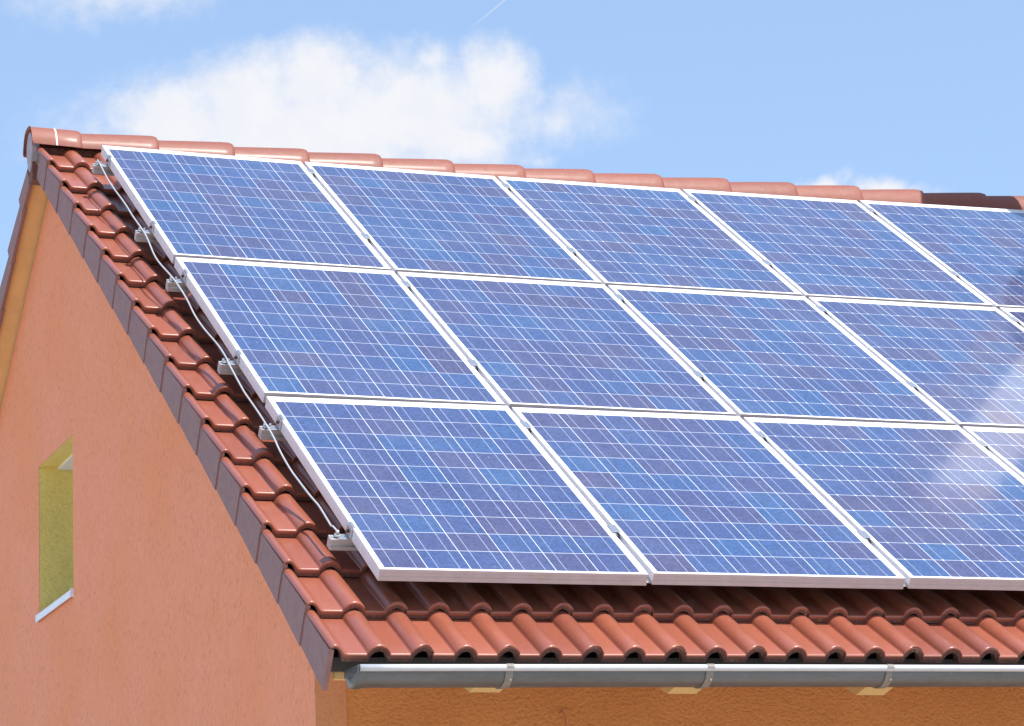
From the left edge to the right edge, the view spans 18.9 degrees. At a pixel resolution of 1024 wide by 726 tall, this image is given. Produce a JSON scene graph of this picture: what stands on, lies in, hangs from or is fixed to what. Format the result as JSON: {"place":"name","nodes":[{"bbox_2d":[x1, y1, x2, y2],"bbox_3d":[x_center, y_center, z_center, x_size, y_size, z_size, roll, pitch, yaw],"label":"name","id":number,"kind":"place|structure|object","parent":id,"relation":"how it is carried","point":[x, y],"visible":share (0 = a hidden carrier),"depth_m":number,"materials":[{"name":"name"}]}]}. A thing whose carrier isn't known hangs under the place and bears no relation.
{"place":"outdoors","nodes":[
{"label":"outdoors","id":0,"kind":"place"},
{"bbox_2d":[0,0,1023,284],"label":"sky","id":1,"kind":"structure","parent":0,"point":[927,96],"materials":[{"name":"blue"}]},
{"label":"ground","id":2,"kind":"structure","parent":0,"visible":0},
{"bbox_2d":[0,126,1023,725],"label":"house","id":3,"kind":"structure","parent":2,"relation":"on","point":[166,554],"depth_m":11.90,"materials":[{"name":"orange paint"}]},
{"bbox_2d":[35,436,73,622],"bbox_3d":[-2.094,0.814,14.930,0.277,0.779,0.780,3,-14,-20],"label":"window","id":4,"kind":"structure","parent":3,"relation":"in","point":[56,560],"depth_m":15.26,"materials":[{"name":"yellow plastic"}]},
{"bbox_2d":[92,154,876,214],"bbox_3d":[0.443,-0.775,15.486,5.192,0.211,0.153,3,-14,-20],"label":"mounting rail","id":5,"kind":"object","parent":3,"relation":"attached to","point":[96,169],"visible":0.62,"depth_m":14.58,"materials":[{"name":"metal"}]},
{"bbox_2d":[859,200,1023,308],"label":"solar panel","id":6,"kind":"object","parent":5,"relation":"attached to","point":[979,250],"visible":0.99,"depth_m":15.76,"materials":[{"name":"blue glass"}]},
{"bbox_2d":[134,220,959,278],"bbox_3d":[0.750,-0.422,14.619,5.192,0.213,0.153,3,-14,-20],"label":"mounting rail","id":7,"kind":"object","parent":3,"relation":"attached to","point":[139,236],"visible":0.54,"depth_m":13.72,"materials":[{"name":"metal"}]},
{"bbox_2d":[101,145,390,270],"bbox_3d":[-1.245,-0.709,14.220,1.011,0.045,1.594,3,20,-21],"label":"solar panel","id":8,"kind":"object","parent":7,"relation":"attached to","point":[221,207],"visible":0.98,"depth_m":14.15,"materials":[{"name":"blue glass"}]},
{"bbox_2d":[304,162,601,283],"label":"solar panel","id":9,"kind":"object","parent":7,"relation":"attached to","point":[427,222],"visible":0.94,"depth_m":14.51,"materials":[{"name":"blue glass"}]},
{"bbox_2d":[498,176,801,295],"bbox_3d":[0.648,-0.609,14.932,1.011,0.047,1.594,3,20,-21],"label":"solar panel","id":10,"kind":"object","parent":7,"relation":"attached to","point":[635,236],"visible":0.96,"depth_m":14.86,"materials":[{"name":"blue glass"}]},
{"bbox_2d":[683,189,992,306],"bbox_3d":[1.595,-0.565,15.286,1.011,0.045,1.594,2,20,-20],"label":"solar panel","id":11,"kind":"object","parent":7,"relation":"attached to","point":[807,247],"visible":0.99,"depth_m":15.22,"materials":[{"name":"blue glass"}]},
{"bbox_2d":[217,350,918,391],"bbox_3d":[1.257,0.156,13.189,5.192,0.210,0.149,3,-14,-20],"label":"mounting rail","id":12,"kind":"object","parent":3,"relation":"attached to","point":[223,367],"visible":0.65,"depth_m":12.28,"materials":[{"name":"metal"}]},
{"bbox_2d":[174,257,504,405],"bbox_3d":[-0.737,-0.127,12.788,1.011,0.046,1.594,3,20,-21],"label":"solar panel","id":13,"kind":"object","parent":12,"relation":"on","point":[301,331],"visible":0.98,"depth_m":12.71,"materials":[{"name":"blue glass"}]},
{"bbox_2d":[397,272,735,415],"bbox_3d":[0.210,-0.077,13.143,1.011,0.047,1.594,3,20,-21],"label":"solar panel","id":14,"kind":"object","parent":12,"relation":"on","point":[523,343],"visible":0.91,"depth_m":13.07,"materials":[{"name":"blue glass"}]},
{"bbox_2d":[608,285,954,425],"bbox_3d":[1.156,-0.030,13.498,1.011,0.046,1.594,3,20,-21],"label":"solar panel","id":15,"kind":"object","parent":12,"relation":"attached to","point":[771,356],"visible":0.91,"depth_m":13.42,"materials":[{"name":"blue glass"}]},
{"bbox_2d":[808,297,1023,428],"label":"solar panel","id":16,"kind":"object","parent":12,"relation":"attached to","point":[961,366],"visible":0.97,"depth_m":13.93,"materials":[{"name":"blue glass"}]},
{"bbox_2d":[165,269,1020,325],"bbox_3d":[0.954,-0.189,14.045,5.192,0.212,0.152,3,-14,-20],"label":"mounting rail","id":17,"kind":"object","parent":3,"relation":"attached to","point":[171,286],"visible":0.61,"depth_m":13.14,"materials":[{"name":"metal"}]},
{"bbox_2d":[999,307,1023,327],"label":"solar panel","id":18,"kind":"object","parent":17,"relation":"attached to","point":[1017,313],"visible":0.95,"depth_m":14.68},
{"bbox_2d":[327,522,871,550],"bbox_3d":[1.314,0.729,11.522,4.182,0.214,0.152,3,-14,-20],"label":"mounting rail","id":19,"kind":"object","parent":3,"relation":"attached to","point":[339,542],"visible":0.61,"depth_m":10.80,"materials":[{"name":"metal"}]},
{"bbox_2d":[97,159,336,530],"bbox_3d":[-1.294,-0.186,12.691,0.033,2.456,3.576,3,-14,-20],"label":"earthing wire","id":20,"kind":"object","parent":19,"relation":"attached to","point":[271,433],"visible":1,"depth_m":12.28,"materials":[{"name":"silver metal"}]},
{"bbox_2d":[265,396,650,585],"bbox_3d":[-0.228,0.456,11.356,1.011,0.046,1.594,3,20,-20],"label":"solar panel","id":21,"kind":"object","parent":19,"relation":"attached to","point":[429,492],"visible":1,"depth_m":11.23,"materials":[{"name":"blue glass"}]},
{"bbox_2d":[512,407,907,588],"bbox_3d":[0.719,0.499,11.709,1.011,0.045,1.594,3,20,-20],"label":"solar panel","id":22,"kind":"object","parent":19,"relation":"attached to","point":[696,499],"visible":0.96,"depth_m":11.59,"materials":[{"name":"blue glass"}]},
{"bbox_2d":[743,417,1023,590],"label":"solar panel","id":23,"kind":"object","parent":19,"relation":"attached to","point":[924,506],"visible":0.98,"depth_m":12.06,"materials":[{"name":"blue glass"}]},
{"bbox_2d":[962,426,1023,479],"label":"solar panel","id":24,"kind":"object","parent":19,"relation":"attached to","point":[1006,446],"visible":0.84,"depth_m":12.82,"materials":[{"name":"blue glass"}]},
{"bbox_2d":[258,414,989,450],"bbox_3d":[0.999,0.374,12.410,4.182,0.207,0.147,3,-14,-20],"label":"mounting rail","id":25,"kind":"object","parent":3,"relation":"attached to","point":[264,433],"visible":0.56,"depth_m":11.68,"materials":[{"name":"metal"}]}
]}

